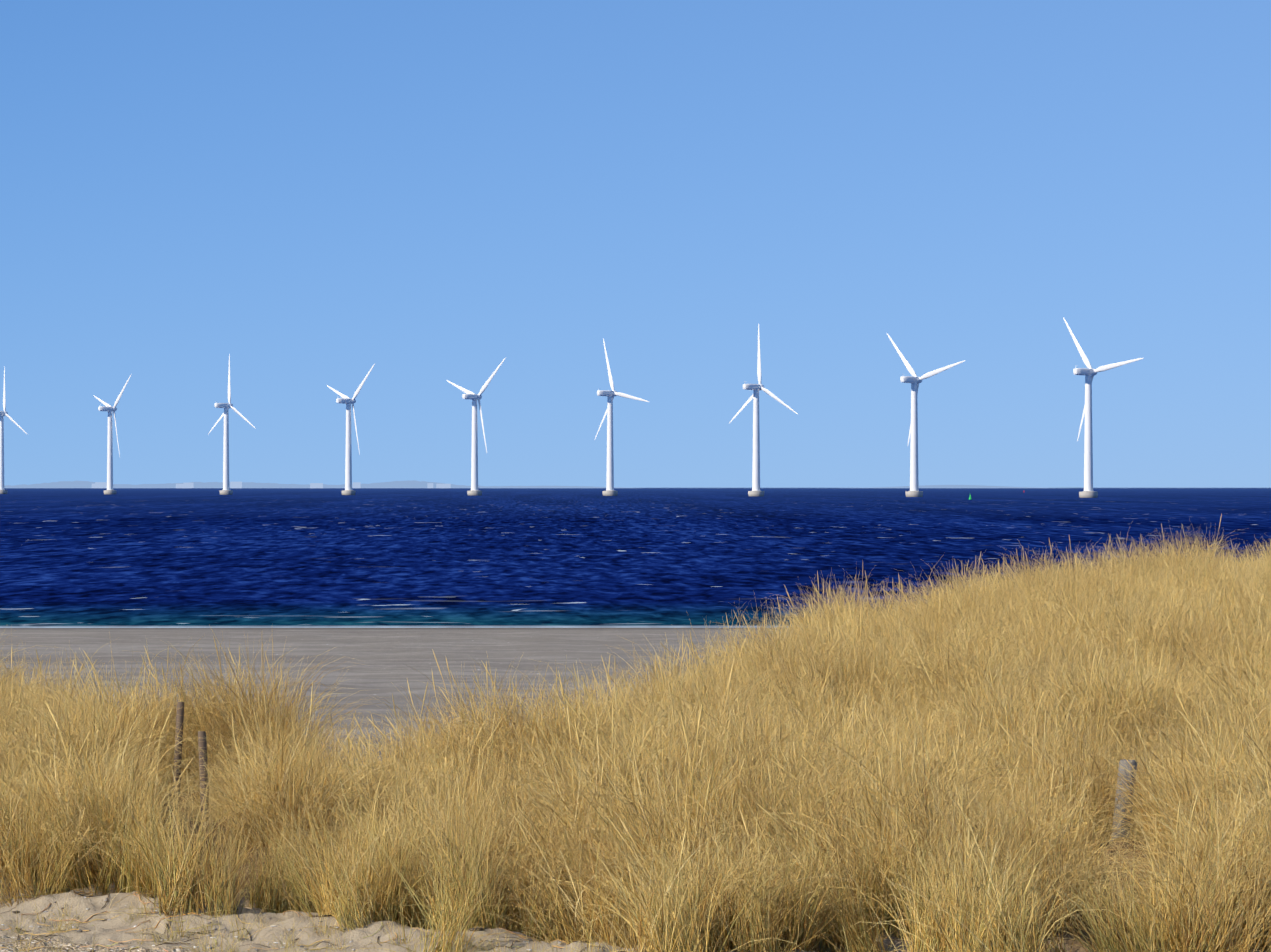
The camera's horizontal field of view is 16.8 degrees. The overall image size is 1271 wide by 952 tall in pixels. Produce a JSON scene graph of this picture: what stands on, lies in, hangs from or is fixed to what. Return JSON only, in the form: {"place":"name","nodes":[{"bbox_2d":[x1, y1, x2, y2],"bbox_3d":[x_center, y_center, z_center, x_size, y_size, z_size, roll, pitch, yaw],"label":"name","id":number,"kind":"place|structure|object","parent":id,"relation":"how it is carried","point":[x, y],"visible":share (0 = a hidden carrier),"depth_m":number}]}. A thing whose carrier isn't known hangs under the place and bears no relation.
{"place":"outdoors","nodes":[
{"label":"outdoors","id":0,"kind":"place"},
{"bbox_2d":[4,480,1034,487],"bbox_3d":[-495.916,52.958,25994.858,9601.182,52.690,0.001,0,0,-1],"label":"coast land","id":1,"kind":"structure","parent":0,"point":[392,484],"depth_m":25965.48},
{"bbox_2d":[92,482,450,487],"bbox_3d":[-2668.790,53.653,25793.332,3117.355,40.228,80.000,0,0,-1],"label":"distant buildings","id":2,"kind":"structure","parent":1,"relation":"on","point":[232,485],"depth_m":25764.08},
{"bbox_2d":[0,488,1270,627],"bbox_3d":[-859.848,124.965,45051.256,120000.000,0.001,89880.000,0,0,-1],"label":"sea water","id":3,"kind":"structure","parent":0,"point":[373,558],"depth_m":372.22},
{"bbox_2d":[0,366,27,493],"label":"wind turbine","id":4,"kind":"object","parent":3,"relation":"on","point":[2,415],"visible":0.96,"depth_m":3414.18},
{"bbox_2d":[93,374,131,493],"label":"wind turbine","id":5,"kind":"object","parent":3,"relation":"on","point":[109,409],"visible":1,"depth_m":3224.41},
{"bbox_2d":[208,354,255,494],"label":"wind turbine","id":6,"kind":"object","parent":3,"relation":"on","point":[225,414],"visible":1,"depth_m":3092.26},
{"bbox_2d":[327,364,374,494],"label":"wind turbine","id":7,"kind":"object","parent":3,"relation":"on","point":[348,402],"visible":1,"depth_m":2928.22},
{"bbox_2d":[446,357,505,494],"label":"wind turbine","id":8,"kind":"object","parent":3,"relation":"on","point":[474,398],"visible":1,"depth_m":2791.82},
{"bbox_2d":[594,338,648,495],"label":"wind turbine","id":9,"kind":"object","parent":3,"relation":"on","point":[610,395],"visible":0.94,"depth_m":2691.04},
{"bbox_2d":[729,324,796,495],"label":"wind turbine","id":10,"kind":"object","parent":3,"relation":"on","point":[756,490],"visible":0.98,"depth_m":2520.39},
{"bbox_2d":[887,333,964,496],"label":"wind turbine","id":11,"kind":"object","parent":3,"relation":"on","point":[914,380],"visible":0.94,"depth_m":2350.98},
{"bbox_2d":[1063,317,1143,497],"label":"wind turbine","id":12,"kind":"object","parent":3,"relation":"on","point":[1089,373],"visible":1,"depth_m":2191.07},
{"bbox_2d":[0,628,1270,951],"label":"sand","id":13,"kind":"structure","parent":0,"point":[386,666],"depth_m":92.42},
{"bbox_2d":[172,702,183,794],"bbox_3d":[-3.788,2.406,35.569,0.116,1.078,0.066,0,0,-1],"label":"stake","id":14,"kind":"object","parent":13,"relation":"in","point":[179,717],"visible":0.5,"depth_m":35.54},
{"bbox_2d":[198,731,209,822],"bbox_3d":[-3.261,2.460,32.578,0.105,1.060,0.066,0,0,-1],"label":"stake","id":15,"kind":"object","parent":13,"relation":"on","point":[201,735],"visible":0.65,"depth_m":32.55},
{"bbox_2d":[0,890,626,951],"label":"beach debris","id":16,"kind":"object","parent":13,"relation":"on","point":[289,929],"visible":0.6,"depth_m":27.20},
{"bbox_2d":[0,888,800,951],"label":"dry straw","id":17,"kind":"object","parent":13,"relation":"on","point":[170,916],"visible":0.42,"depth_m":27.42},
{"bbox_2d":[1111,759,1137,840],"bbox_3d":[3.468,2.493,30.705,0.231,0.941,0.138,0,0,-1],"label":"post","id":18,"kind":"object","parent":13,"relation":"in","point":[1128,765],"visible":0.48,"depth_m":30.65},
{"bbox_2d":[0,0,1270,487],"label":"sky","id":19,"kind":"structure","parent":0,"point":[313,195]}
]}

